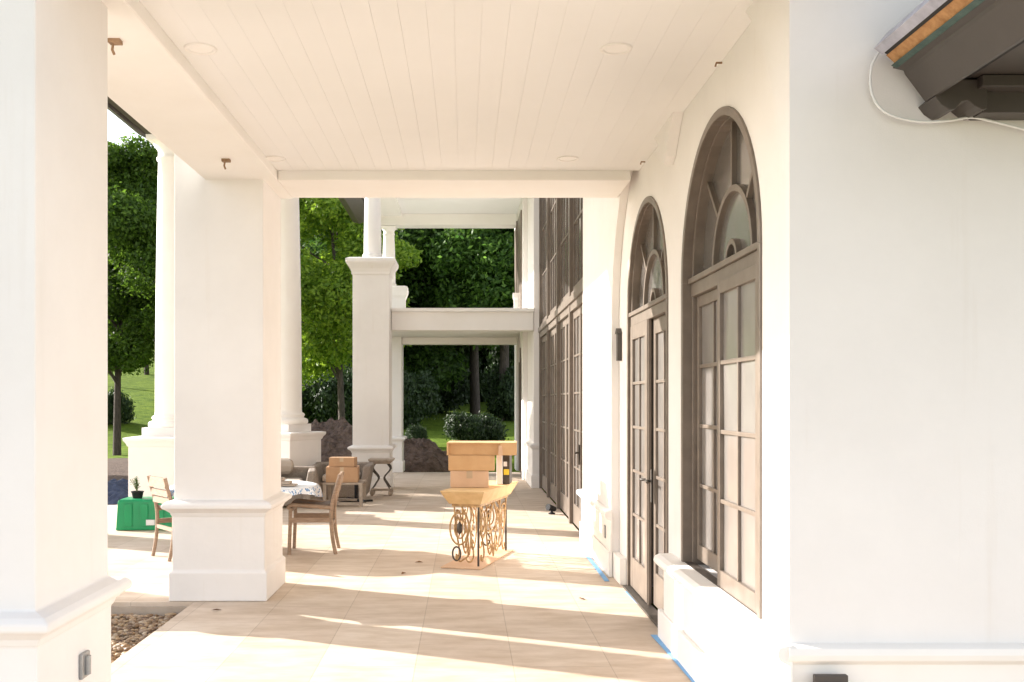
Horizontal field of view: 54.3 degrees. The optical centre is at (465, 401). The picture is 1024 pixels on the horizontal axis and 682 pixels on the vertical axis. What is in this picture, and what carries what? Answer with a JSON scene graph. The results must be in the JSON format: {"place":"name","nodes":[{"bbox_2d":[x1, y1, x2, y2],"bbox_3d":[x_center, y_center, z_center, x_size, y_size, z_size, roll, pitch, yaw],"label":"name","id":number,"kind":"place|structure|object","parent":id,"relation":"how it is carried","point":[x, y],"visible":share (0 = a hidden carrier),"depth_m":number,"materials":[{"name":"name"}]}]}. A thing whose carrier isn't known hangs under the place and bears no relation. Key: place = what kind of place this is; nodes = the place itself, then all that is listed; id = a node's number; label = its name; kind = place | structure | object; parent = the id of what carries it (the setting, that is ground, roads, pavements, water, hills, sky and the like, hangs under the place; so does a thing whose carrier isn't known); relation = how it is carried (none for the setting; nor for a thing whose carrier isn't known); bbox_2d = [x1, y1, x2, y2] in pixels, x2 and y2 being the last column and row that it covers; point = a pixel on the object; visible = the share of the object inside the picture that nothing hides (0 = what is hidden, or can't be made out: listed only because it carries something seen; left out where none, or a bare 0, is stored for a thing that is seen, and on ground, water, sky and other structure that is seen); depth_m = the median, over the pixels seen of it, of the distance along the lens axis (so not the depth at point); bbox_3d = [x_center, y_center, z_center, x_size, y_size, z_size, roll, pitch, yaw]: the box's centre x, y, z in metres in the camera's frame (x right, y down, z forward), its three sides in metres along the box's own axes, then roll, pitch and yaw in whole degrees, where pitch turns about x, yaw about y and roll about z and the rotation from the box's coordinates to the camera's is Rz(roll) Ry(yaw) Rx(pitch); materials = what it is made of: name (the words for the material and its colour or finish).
{"place":"outdoors","nodes":[
{"label":"outdoors","id":0,"kind":"place"},
{"bbox_2d":[108,110,154,147],"label":"sky","id":1,"kind":"structure","parent":0,"point":[117,128],"materials":[{"name":"white"}]},
{"bbox_2d":[111,613,176,662],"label":"pebbles","id":2,"kind":"object","parent":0,"point":[129,631],"visible":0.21,"depth_m":7.59,"materials":[{"name":"brown gravel"}]},
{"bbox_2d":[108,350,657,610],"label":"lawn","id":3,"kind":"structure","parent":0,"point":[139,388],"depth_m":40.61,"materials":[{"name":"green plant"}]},
{"bbox_2d":[108,478,127,504],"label":"swimming pool","id":4,"kind":"structure","parent":3,"relation":"on","point":[117,490],"depth_m":17.77,"materials":[{"name":"blue liquid"}]},
{"bbox_2d":[108,458,127,480],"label":"mulch","id":5,"kind":"object","parent":3,"relation":"on","point":[117,469],"visible":0.05,"depth_m":25.37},
{"bbox_2d":[108,387,136,424],"bbox_3d":[-13.022,0.174,35.955,2.057,1.637,1.860,0,0,24],"label":"round bush","id":6,"kind":"object","parent":3,"relation":"on","point":[127,410],"visible":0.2,"depth_m":35.94,"materials":[{"name":"green plant"}]},
{"bbox_2d":[108,132,157,455],"bbox_3d":[-10.291,-3.059,29.506,5.508,9.737,6.340,0,0,-38],"label":"leafy tree","id":7,"kind":"object","parent":3,"relation":"on","point":[132,195],"visible":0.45,"depth_m":28.56,"materials":[{"name":"green plant"}]},
{"bbox_2d":[144,254,148,374],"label":"leafy tree","id":8,"kind":"object","parent":3,"relation":"on","point":[147,368],"visible":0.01,"depth_m":49.90,"materials":[{"name":"green plant"}]},
{"bbox_2d":[302,364,352,424],"bbox_3d":[-5.269,-0.104,38.073,3.702,3.040,3.347,0,0,16],"label":"round bush","id":9,"kind":"object","parent":3,"relation":"on","point":[320,402],"visible":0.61,"depth_m":37.00,"materials":[{"name":"green plant"}]},
{"bbox_2d":[307,417,352,461],"bbox_3d":[-3.750,1.075,26.300,4.000,1.359,3.600,0,0,0],"label":"earth pile","id":10,"kind":"object","parent":3,"relation":"on","point":[337,440],"visible":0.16,"depth_m":25.32,"materials":[{"name":"brown soil"}]},
{"bbox_2d":[302,230,411,363],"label":"leafy tree","id":11,"kind":"object","parent":3,"relation":"on","point":[322,248],"depth_m":44.82,"materials":[{"name":"green plant"}]},
{"bbox_2d":[299,198,422,419],"bbox_3d":[-4.402,-3.728,31.009,6.430,10.928,6.831,0,0,8],"label":"leafy tree","id":12,"kind":"object","parent":3,"relation":"on","point":[327,331],"visible":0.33,"depth_m":29.25,"materials":[{"name":"green plant"}]},
{"bbox_2d":[300,223,471,392],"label":"leafy tree","id":13,"kind":"object","parent":3,"relation":"on","point":[421,353],"visible":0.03,"depth_m":44.45,"materials":[{"name":"green plant"}]},
{"bbox_2d":[404,424,427,438],"bbox_3d":[-1.466,1.091,30.996,0.864,0.877,0.781,0,0,-25],"label":"round bush","id":14,"kind":"object","parent":3,"relation":"on","point":[417,431],"visible":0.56,"depth_m":30.76,"materials":[{"name":"green plant"}]},
{"bbox_2d":[403,367,443,429],"bbox_3d":[-2.567,-0.011,40.083,2.975,2.806,3.291,0,0,-33],"label":"round bush","id":15,"kind":"object","parent":3,"relation":"on","point":[421,395],"visible":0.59,"depth_m":39.28,"materials":[{"name":"green plant"}]},
{"bbox_2d":[404,438,449,471],"bbox_3d":[-1.450,1.349,25.700,2.700,0.908,3.000,0,0,0],"label":"earth pile","id":16,"kind":"object","parent":3,"relation":"on","point":[424,455],"visible":0.35,"depth_m":24.79,"materials":[{"name":"brown soil"}]},
{"bbox_2d":[406,355,469,413],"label":"round bush","id":17,"kind":"object","parent":3,"relation":"on","point":[454,399],"visible":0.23,"depth_m":49.17,"materials":[{"name":"green plant"}]},
{"bbox_2d":[406,230,502,415],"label":"leafy tree","id":18,"kind":"object","parent":3,"relation":"on","point":[474,387],"depth_m":47.82,"materials":[{"name":"green plant"}]},
{"bbox_2d":[396,228,513,420],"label":"leafy tree","id":19,"kind":"object","parent":3,"relation":"on","point":[482,252],"visible":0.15,"depth_m":41.21,"materials":[{"name":"green plant"}]},
{"bbox_2d":[450,345,488,403],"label":"tree","id":20,"kind":"object","parent":3,"relation":"on","point":[466,354],"visible":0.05,"depth_m":60.54,"materials":[{"name":"green plant"}]},
{"bbox_2d":[442,409,508,440],"bbox_3d":[0.294,0.896,31.952,2.057,1.344,1.860,0,0,33],"label":"round bush","id":21,"kind":"object","parent":3,"relation":"on","point":[462,426],"visible":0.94,"depth_m":31.61,"materials":[{"name":"green plant"}]},
{"bbox_2d":[459,345,492,401],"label":"tree","id":22,"kind":"object","parent":3,"relation":"on","point":[484,353],"visible":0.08,"depth_m":61.62,"materials":[{"name":"green plant"}]},
{"bbox_2d":[479,360,513,420],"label":"round bush","id":23,"kind":"object","parent":3,"relation":"on","point":[499,399],"visible":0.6,"depth_m":43.50,"materials":[{"name":"green plant"}]},
{"bbox_2d":[482,345,513,387],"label":"tree","id":24,"kind":"object","parent":3,"relation":"on","point":[495,354],"visible":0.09,"depth_m":51.62,"materials":[{"name":"green plant"}]},
{"bbox_2d":[108,472,691,681],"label":"patio floor","id":25,"kind":"structure","parent":0,"point":[359,607],"depth_m":7.87,"materials":[{"name":"beige tile"}]},
{"bbox_2d":[116,496,173,529],"bbox_3d":[-4.120,1.451,12.969,0.720,0.392,0.502,0,0,-3],"label":"storage bin","id":26,"kind":"object","parent":25,"relation":"on","point":[135,513],"visible":0.59,"depth_m":12.74,"materials":[{"name":"green plastic"}]},
{"bbox_2d":[129,476,143,497],"bbox_3d":[-4.266,1.113,12.956,0.166,0.283,0.206,0,0,-40],"label":"potted plant","id":27,"kind":"object","parent":26,"relation":"on","point":[137,494],"visible":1,"depth_m":12.91,"materials":[{"name":"green plant"}]},
{"bbox_2d":[147,475,172,561],"bbox_3d":[-3.012,1.220,10.611,0.601,0.869,0.504,0,0,-38],"label":"dining chair","id":28,"kind":"object","parent":25,"relation":"on","point":[162,496],"visible":0.39,"depth_m":10.50,"materials":[{"name":"brown wood"}]},
{"bbox_2d":[281,466,315,505],"bbox_3d":[-2.790,1.335,15.750,0.849,0.570,0.900,0,0,-8],"label":"wicker loveseat","id":29,"kind":"object","parent":25,"relation":"on","point":[302,473],"visible":0.24,"depth_m":15.85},
{"bbox_2d":[281,458,293,473],"bbox_3d":[-2.980,1.040,16.000,0.440,0.260,0.200,0,0,0],"label":"throw pillow","id":30,"kind":"object","parent":29,"relation":"on","point":[287,465],"visible":0.46,"depth_m":15.92,"materials":[{"name":"beige fabric"}]},
{"bbox_2d":[286,471,344,554],"bbox_3d":[-1.645,1.220,10.981,0.601,0.869,0.504,0,0,-3],"label":"dining chair","id":31,"kind":"object","parent":25,"relation":"on","point":[330,516],"visible":1,"depth_m":10.75,"materials":[{"name":"brown wood"}]},
{"bbox_2d":[311,462,373,497],"bbox_3d":[-2.090,1.335,17.000,1.023,0.570,0.800,0,0,0],"label":"wicker sofa","id":32,"kind":"object","parent":25,"relation":"on","point":[365,472],"visible":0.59,"depth_m":16.72,"materials":[{"name":"wicker"}]},
{"bbox_2d":[323,480,366,506],"bbox_3d":[-1.918,1.462,15.920,0.628,0.375,0.640,0,0,0],"label":"coffee table","id":33,"kind":"object","parent":25,"relation":"on","point":[362,489],"visible":0.69,"depth_m":15.61,"materials":[{"name":"beige wood"}]},
{"bbox_2d":[326,465,358,482],"bbox_3d":[-1.945,1.151,15.859,0.498,0.244,0.422,0,0,-2],"label":"cardboard box","id":34,"kind":"object","parent":33,"relation":"on","point":[351,474],"visible":0.89,"depth_m":15.65,"materials":[{"name":"brown cardboard"}]},
{"bbox_2d":[329,457,356,466],"bbox_3d":[-1.938,0.955,15.839,0.404,0.144,0.302,0,0,3],"label":"cardboard box","id":35,"kind":"object","parent":34,"relation":"on","point":[342,461],"visible":1,"depth_m":15.69,"materials":[{"name":"brown cardboard"}]},
{"bbox_2d":[339,485,372,501],"bbox_3d":[-1.780,1.498,16.280,0.463,0.296,0.463,0,0,10],"label":"parasol base","id":36,"kind":"object","parent":25,"relation":"on","point":[356,492],"visible":0.79,"depth_m":16.25,"materials":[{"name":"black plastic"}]},
{"bbox_2d":[368,458,394,495],"bbox_3d":[-1.470,1.326,17.550,0.440,0.648,0.440,0,0,0],"label":"side table","id":37,"kind":"object","parent":25,"relation":"on","point":[389,488],"visible":0.92,"depth_m":17.42,"materials":[{"name":"beige wood"}]},
{"bbox_2d":[441,548,513,569],"bbox_3d":[0.148,1.640,10.435,0.410,0.012,1.340,0,0,17],"label":"cardboard sheet","id":38,"kind":"object","parent":25,"relation":"on","point":[488,559],"visible":0.71,"depth_m":10.24,"materials":[{"name":"brown cardboard"}]},
{"bbox_2d":[440,480,517,565],"bbox_3d":[0.170,1.255,10.420,0.453,0.750,1.407,0,0,17],"label":"console table","id":39,"kind":"object","parent":38,"relation":"on","point":[476,499],"visible":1,"depth_m":10.04,"materials":[{"name":"wood"}]},
{"bbox_2d":[450,471,488,487],"bbox_3d":[0.048,0.791,10.309,0.394,0.172,0.302,0,0,1],"label":"cardboard box","id":40,"kind":"object","parent":39,"relation":"on","point":[469,479],"visible":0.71,"depth_m":10.16,"materials":[{"name":"brown cardboard"}]},
{"bbox_2d":[448,453,497,470],"bbox_3d":[0.120,0.598,10.298,0.570,0.213,0.300,0,0,2],"label":"cardboard box","id":41,"kind":"object","parent":40,"relation":"on","point":[471,462],"visible":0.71,"depth_m":10.15,"materials":[{"name":"brown cardboard"}]},
{"bbox_2d":[447,441,516,454],"bbox_3d":[0.181,0.482,10.363,0.713,0.128,0.495,0,0,3],"label":"cardboard box","id":42,"kind":"object","parent":41,"relation":"on","point":[481,447],"visible":1,"depth_m":10.16,"materials":[{"name":"brown cardboard"}]},
{"bbox_2d":[497,455,502,483],"bbox_3d":[0.381,0.713,10.675,0.062,0.329,0.250,0,0,8],"label":"cardboard box","id":43,"kind":"object","parent":39,"relation":"on","point":[499,469],"visible":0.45,"depth_m":10.55,"materials":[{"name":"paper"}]},
{"bbox_2d":[503,455,511,483],"bbox_3d":[0.456,0.713,10.698,0.072,0.329,0.264,0,0,8],"label":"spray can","id":44,"kind":"object","parent":39,"relation":"on","point":[507,469],"visible":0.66,"depth_m":10.57,"materials":[{"name":"metal"}]},
{"bbox_2d":[546,504,556,513],"bbox_3d":[1.265,1.570,14.584,0.160,0.154,0.100,0,0,-34],"label":"spotlight","id":45,"kind":"object","parent":25,"relation":"on","point":[550,508],"visible":1,"depth_m":14.55,"materials":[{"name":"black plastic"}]},
{"bbox_2d":[586,556,608,580],"bbox_3d":[1.304,1.645,9.853,0.050,0.002,1.454,0,0,0],"label":"masking tape","id":46,"kind":"object","parent":25,"relation":"on","point":[598,569],"visible":1,"depth_m":9.81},
{"bbox_2d":[651,635,694,681],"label":"masking tape","id":47,"kind":"object","parent":25,"relation":"on","point":[662,645],"visible":0.76,"depth_m":6.47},
{"bbox_2d":[0,0,1023,681],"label":"house","id":48,"kind":"structure","parent":0,"point":[758,326],"depth_m":5.08,"materials":[{"name":"white paint"}]},
{"bbox_2d":[514,210,521,307],"bbox_3d":[1.190,-3.050,22.650,0.059,2.100,2.700,0,0,0],"label":"window","id":49,"kind":"structure","parent":48,"relation":"in","point":[518,230],"depth_m":22.18,"materials":[{"name":"brown paint"}]},
{"bbox_2d":[519,348,521,473],"bbox_3d":[1.305,0.098,22.600,0.070,3.097,2.180,0,0,0],"label":"door","id":50,"kind":"structure","parent":48,"relation":"in","point":[520,370],"depth_m":23.12,"materials":[{"name":"brown paint"}]},
{"bbox_2d":[623,196,667,627],"bbox_3d":[1.487,0.009,7.980,0.175,3.277,1.758,0,0,0],"label":"door","id":51,"kind":"structure","parent":48,"relation":"in","point":[647,290],"depth_m":8.04,"materials":[{"name":"brown paint"}]},
{"bbox_2d":[681,106,761,618],"bbox_3d":[1.522,-0.297,5.750,0.167,2.744,1.778,0,0,0],"label":"window","id":52,"kind":"structure","parent":48,"relation":"in","point":[721,259],"depth_m":5.72,"materials":[{"name":"grey glass"}]},
{"bbox_2d":[869,52,1023,130],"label":"cable","id":53,"kind":"object","parent":48,"relation":"attached to","point":[880,108],"visible":0.89,"depth_m":4.20,"materials":[{"name":"white plastic"}]},
{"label":"gravel yard","id":54,"kind":"structure","parent":0,"visible":0},
{"bbox_2d":[111,606,187,616],"bbox_3d":[-5.617,1.750,6.093,6.767,0.140,4.187,0,0,0],"label":"floor edging","id":55,"kind":"object","parent":54,"relation":"on","point":[153,610],"depth_m":8.16,"materials":[{"name":"stone"}]},
{"bbox_3d":[-2.420,1.288,10.950,1.520,0.726,1.520,0,0,0],"label":"round table","id":56,"kind":"object","parent":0,"visible":0},
{"bbox_2d":[169,480,322,496],"bbox_3d":[-2.420,0.985,10.953,1.693,0.141,1.698,0,0,0],"label":"tablecloth","id":57,"kind":"object","parent":56,"relation":"on","point":[307,487],"visible":0.25,"depth_m":10.68,"materials":[{"name":"fabric"}]},
{"bbox_2d":[281,477,297,485],"bbox_3d":[-1.980,0.863,10.750,0.320,0.090,0.220,0,0,0],"label":"tray","id":58,"kind":"object","parent":57,"relation":"on","point":[284,482],"visible":0.52,"depth_m":10.69,"materials":[{"name":"beige wood"}]}
]}

